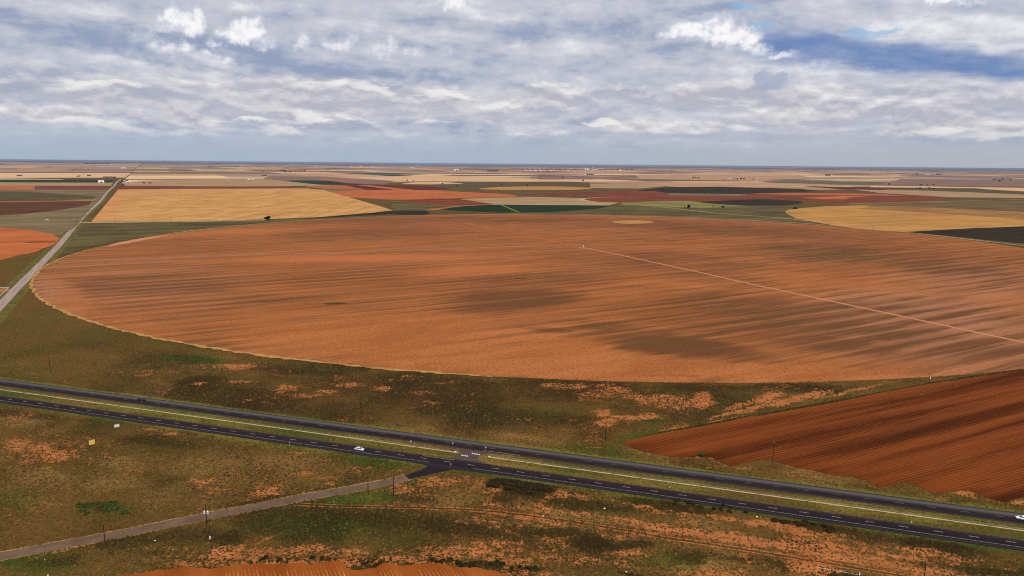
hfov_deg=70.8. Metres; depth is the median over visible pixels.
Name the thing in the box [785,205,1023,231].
wheat field
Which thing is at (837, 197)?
ploughed field
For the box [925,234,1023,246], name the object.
grass strip
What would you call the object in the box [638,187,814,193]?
crop field
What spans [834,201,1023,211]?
fallow field
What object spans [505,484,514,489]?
shrub
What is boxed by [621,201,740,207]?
crop field
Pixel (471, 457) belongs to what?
road
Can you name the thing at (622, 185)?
pasture
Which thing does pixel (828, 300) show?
dirt path
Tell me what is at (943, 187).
stubble field
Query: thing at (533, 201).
pasture
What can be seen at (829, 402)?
grass strip
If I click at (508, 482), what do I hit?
shrub
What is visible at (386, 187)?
ploughed field
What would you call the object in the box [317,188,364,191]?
fallow field
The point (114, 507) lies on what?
shrub
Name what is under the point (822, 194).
ploughed field
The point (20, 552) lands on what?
road
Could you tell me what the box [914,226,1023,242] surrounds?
crop field
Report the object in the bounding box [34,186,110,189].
ploughed field
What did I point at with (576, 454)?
road shoulder
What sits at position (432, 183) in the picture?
stubble field
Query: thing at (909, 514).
cable barrier
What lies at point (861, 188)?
ploughed field
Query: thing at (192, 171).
distant fields
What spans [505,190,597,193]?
crop field
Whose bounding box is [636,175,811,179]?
stubble field
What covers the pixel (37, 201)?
ploughed field
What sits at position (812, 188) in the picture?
stubble field
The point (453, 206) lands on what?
ploughed field
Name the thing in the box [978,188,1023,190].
stubble field
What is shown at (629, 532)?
fence
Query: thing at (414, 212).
scrub
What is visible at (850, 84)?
sky
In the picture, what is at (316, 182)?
crop field
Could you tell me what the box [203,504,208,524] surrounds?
utility pole
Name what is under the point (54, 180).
crop field
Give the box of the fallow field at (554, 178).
[532,177,638,179]
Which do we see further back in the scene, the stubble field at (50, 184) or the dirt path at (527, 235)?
the stubble field at (50, 184)
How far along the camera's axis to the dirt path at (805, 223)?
1684.30 m
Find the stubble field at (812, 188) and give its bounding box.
[791,187,839,189]
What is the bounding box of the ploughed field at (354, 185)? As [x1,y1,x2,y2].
[328,183,449,189]
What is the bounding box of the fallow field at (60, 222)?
[0,189,106,234]
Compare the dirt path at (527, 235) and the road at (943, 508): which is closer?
the road at (943, 508)
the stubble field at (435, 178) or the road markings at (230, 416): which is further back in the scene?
the stubble field at (435, 178)
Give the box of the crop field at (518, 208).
[442,205,609,212]
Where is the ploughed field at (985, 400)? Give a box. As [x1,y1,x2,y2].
[624,370,1023,501]
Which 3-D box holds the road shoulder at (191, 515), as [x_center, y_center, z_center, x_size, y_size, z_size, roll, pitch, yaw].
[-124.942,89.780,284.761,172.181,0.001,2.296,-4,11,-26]
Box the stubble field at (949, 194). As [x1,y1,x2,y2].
[854,189,1023,197]
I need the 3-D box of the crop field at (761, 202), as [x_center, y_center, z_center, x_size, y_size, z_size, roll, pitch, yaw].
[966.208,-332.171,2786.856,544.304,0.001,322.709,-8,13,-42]
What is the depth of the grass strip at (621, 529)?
274.27 m
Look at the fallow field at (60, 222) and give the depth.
1740.25 m
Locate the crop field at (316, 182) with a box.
[289,180,352,184]
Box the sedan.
[1015,515,1023,519]
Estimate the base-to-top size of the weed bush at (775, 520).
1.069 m
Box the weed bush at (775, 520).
[771,518,779,521]
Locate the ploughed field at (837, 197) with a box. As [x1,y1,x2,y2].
[800,196,868,198]
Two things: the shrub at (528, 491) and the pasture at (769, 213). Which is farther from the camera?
the pasture at (769, 213)
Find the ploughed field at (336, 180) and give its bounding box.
[320,179,357,180]
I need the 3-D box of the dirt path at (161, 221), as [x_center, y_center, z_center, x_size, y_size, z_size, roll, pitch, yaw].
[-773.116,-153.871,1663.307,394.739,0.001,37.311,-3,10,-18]
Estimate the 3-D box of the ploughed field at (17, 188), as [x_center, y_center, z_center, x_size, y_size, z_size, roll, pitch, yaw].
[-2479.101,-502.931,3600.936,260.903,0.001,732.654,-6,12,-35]
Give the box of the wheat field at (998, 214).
[861,206,1023,218]
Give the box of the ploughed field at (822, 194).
[761,193,891,195]
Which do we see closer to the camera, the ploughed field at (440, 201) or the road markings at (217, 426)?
the road markings at (217, 426)
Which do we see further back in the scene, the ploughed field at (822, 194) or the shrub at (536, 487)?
the ploughed field at (822, 194)
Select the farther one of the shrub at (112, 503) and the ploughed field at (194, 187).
the ploughed field at (194, 187)
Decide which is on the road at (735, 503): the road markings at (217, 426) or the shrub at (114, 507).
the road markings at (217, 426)
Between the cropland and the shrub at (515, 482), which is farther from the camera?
the cropland
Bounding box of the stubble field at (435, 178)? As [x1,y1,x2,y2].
[354,176,589,180]
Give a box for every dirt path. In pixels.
[82,220,242,222]
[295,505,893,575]
[301,503,911,575]
[464,223,576,246]
[466,214,1023,245]
[580,247,1023,342]
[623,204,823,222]
[851,199,1020,203]
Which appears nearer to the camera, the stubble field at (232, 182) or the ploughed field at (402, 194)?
the ploughed field at (402, 194)
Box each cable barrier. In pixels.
[0,389,457,452]
[488,456,1023,530]
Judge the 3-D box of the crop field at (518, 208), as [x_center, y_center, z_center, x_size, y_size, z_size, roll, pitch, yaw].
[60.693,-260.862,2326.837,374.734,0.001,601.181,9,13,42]
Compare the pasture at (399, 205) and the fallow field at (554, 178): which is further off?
the fallow field at (554, 178)
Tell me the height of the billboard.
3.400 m
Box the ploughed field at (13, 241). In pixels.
[0,227,59,259]
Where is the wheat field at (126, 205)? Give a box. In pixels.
[92,188,391,221]
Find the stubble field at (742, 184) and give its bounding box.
[651,182,842,186]
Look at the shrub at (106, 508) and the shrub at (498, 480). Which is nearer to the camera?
the shrub at (106, 508)
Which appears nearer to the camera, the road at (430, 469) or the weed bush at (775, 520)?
the weed bush at (775, 520)
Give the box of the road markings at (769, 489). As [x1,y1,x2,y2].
[503,453,1020,523]
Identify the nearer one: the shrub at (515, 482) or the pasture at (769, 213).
the shrub at (515, 482)
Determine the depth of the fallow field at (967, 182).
6680.18 m
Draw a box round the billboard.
[88,439,94,444]
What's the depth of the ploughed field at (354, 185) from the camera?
4118.18 m
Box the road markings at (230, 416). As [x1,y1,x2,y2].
[1,385,444,445]
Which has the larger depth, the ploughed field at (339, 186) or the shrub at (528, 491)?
the ploughed field at (339, 186)
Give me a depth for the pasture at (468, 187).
4674.35 m
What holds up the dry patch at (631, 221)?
on the cropland
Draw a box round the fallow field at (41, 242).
[26,241,55,242]
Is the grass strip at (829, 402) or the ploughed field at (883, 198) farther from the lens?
the ploughed field at (883, 198)
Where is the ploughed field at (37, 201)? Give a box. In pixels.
[0,200,93,201]
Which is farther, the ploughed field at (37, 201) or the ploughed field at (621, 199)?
the ploughed field at (621, 199)
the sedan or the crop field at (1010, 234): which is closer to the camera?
the sedan
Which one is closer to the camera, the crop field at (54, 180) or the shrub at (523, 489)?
the shrub at (523, 489)
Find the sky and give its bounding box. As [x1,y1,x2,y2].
[0,0,1023,169]
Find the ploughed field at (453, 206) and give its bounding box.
[429,204,489,209]
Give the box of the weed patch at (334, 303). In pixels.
[324,302,346,304]
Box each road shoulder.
[0,474,403,551]
[0,480,409,560]
[1,395,1023,539]
[5,386,1023,524]
[6,379,1023,513]
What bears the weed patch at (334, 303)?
on the cropland
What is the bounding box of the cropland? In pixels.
[33,214,1023,382]
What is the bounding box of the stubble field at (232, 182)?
[123,179,327,185]
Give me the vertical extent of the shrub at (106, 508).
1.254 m
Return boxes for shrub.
[84,502,92,507]
[102,505,112,510]
[104,501,118,504]
[109,505,118,509]
[488,478,496,483]
[494,478,503,484]
[502,479,512,485]
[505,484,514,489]
[510,480,519,486]
[515,486,526,492]
[516,481,526,486]
[526,482,533,488]
[526,489,536,493]
[532,483,542,490]
[539,484,549,489]
[544,488,552,492]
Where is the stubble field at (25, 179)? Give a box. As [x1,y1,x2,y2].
[0,178,61,179]
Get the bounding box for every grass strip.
[0,179,121,321]
[29,246,505,376]
[106,234,170,246]
[163,215,414,234]
[294,504,901,575]
[647,369,1023,434]
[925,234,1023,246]
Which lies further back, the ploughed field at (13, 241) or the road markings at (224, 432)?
the ploughed field at (13, 241)
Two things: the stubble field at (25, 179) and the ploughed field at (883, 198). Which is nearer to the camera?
the ploughed field at (883, 198)
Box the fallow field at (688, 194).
[669,193,744,195]
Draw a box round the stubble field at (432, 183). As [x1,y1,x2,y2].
[404,182,462,183]
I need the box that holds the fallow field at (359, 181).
[263,176,392,184]
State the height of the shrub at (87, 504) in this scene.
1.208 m
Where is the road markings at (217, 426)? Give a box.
[12,397,415,454]
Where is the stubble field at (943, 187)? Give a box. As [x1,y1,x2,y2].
[870,185,1023,188]
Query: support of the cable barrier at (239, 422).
on the ground at (32, 309)
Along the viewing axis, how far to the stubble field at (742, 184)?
5384.59 m
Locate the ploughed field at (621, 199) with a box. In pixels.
[585,195,753,202]
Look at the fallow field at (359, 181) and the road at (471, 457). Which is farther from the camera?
the fallow field at (359, 181)
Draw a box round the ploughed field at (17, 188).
[0,186,34,189]
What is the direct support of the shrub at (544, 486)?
on the ground at (32, 309)
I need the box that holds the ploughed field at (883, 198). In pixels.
[735,193,943,202]
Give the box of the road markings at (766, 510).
[474,468,1023,547]
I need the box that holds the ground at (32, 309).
[0,161,1023,575]
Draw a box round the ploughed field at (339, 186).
[305,185,359,188]
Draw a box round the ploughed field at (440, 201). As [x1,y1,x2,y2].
[401,198,489,204]
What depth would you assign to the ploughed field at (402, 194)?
3187.42 m
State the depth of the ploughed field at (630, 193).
3454.85 m
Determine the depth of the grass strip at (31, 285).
551.23 m
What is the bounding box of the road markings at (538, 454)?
[30,386,1001,516]
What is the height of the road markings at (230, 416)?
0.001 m
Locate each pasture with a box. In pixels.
[60,214,419,259]
[391,200,491,210]
[427,183,589,191]
[462,197,619,204]
[499,205,815,223]
[590,183,664,187]
[900,188,1023,194]
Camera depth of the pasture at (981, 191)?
4412.77 m
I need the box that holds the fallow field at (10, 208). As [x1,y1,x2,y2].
[0,201,91,214]
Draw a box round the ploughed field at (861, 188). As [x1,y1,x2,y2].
[806,186,902,189]
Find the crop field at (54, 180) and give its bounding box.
[0,180,115,181]
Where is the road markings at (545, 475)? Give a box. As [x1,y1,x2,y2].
[11,399,1015,542]
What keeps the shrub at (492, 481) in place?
on the ground at (32, 309)
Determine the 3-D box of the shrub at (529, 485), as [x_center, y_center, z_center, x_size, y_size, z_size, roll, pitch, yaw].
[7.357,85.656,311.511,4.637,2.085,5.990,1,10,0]
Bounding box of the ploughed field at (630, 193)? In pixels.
[533,191,668,195]
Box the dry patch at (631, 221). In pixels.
[612,220,652,223]
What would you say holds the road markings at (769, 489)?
on the road at (943, 508)
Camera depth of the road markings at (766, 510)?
290.94 m
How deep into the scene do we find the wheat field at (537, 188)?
4153.54 m
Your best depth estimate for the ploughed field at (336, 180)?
5575.56 m
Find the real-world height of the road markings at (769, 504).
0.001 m
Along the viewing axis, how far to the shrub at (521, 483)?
311.85 m
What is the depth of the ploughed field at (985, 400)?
370.05 m
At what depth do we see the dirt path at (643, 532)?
272.21 m
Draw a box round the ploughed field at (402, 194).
[332,190,515,199]
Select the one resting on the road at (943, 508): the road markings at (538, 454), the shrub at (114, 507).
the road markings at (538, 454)
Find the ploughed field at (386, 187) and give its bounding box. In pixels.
[361,185,410,189]
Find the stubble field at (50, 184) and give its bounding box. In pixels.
[0,182,111,185]
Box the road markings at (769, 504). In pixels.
[493,465,1017,539]
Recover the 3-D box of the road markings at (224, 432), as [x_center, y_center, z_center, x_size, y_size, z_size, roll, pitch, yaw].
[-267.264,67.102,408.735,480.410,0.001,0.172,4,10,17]
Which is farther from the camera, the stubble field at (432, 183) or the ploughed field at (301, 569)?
the stubble field at (432, 183)
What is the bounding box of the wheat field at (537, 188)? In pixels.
[480,186,590,189]
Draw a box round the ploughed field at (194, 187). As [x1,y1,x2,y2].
[116,186,300,188]
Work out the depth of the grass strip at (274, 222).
1626.35 m
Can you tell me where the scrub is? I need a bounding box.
[306,210,429,218]
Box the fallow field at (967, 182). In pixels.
[880,179,1023,186]
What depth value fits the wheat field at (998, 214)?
2296.73 m
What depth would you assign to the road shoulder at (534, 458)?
337.96 m
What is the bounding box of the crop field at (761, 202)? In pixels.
[702,199,802,205]
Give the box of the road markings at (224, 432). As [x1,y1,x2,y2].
[1,400,425,461]
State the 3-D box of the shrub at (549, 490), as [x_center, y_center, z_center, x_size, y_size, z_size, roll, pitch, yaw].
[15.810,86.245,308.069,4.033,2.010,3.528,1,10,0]
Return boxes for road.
[0,179,120,310]
[0,379,1023,523]
[0,395,1023,550]
[0,475,410,559]
[405,462,481,478]
[447,447,501,463]
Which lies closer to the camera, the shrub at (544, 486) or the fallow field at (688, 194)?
the shrub at (544, 486)
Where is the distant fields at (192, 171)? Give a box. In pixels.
[0,162,1023,187]
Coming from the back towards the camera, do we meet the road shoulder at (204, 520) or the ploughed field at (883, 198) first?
the ploughed field at (883, 198)
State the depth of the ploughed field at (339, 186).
4119.57 m
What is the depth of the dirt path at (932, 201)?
2962.56 m
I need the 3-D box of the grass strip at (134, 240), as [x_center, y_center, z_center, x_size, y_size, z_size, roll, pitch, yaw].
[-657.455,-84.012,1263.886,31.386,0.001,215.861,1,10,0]
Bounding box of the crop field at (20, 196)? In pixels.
[0,191,95,200]
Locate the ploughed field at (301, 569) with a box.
[118,560,505,575]

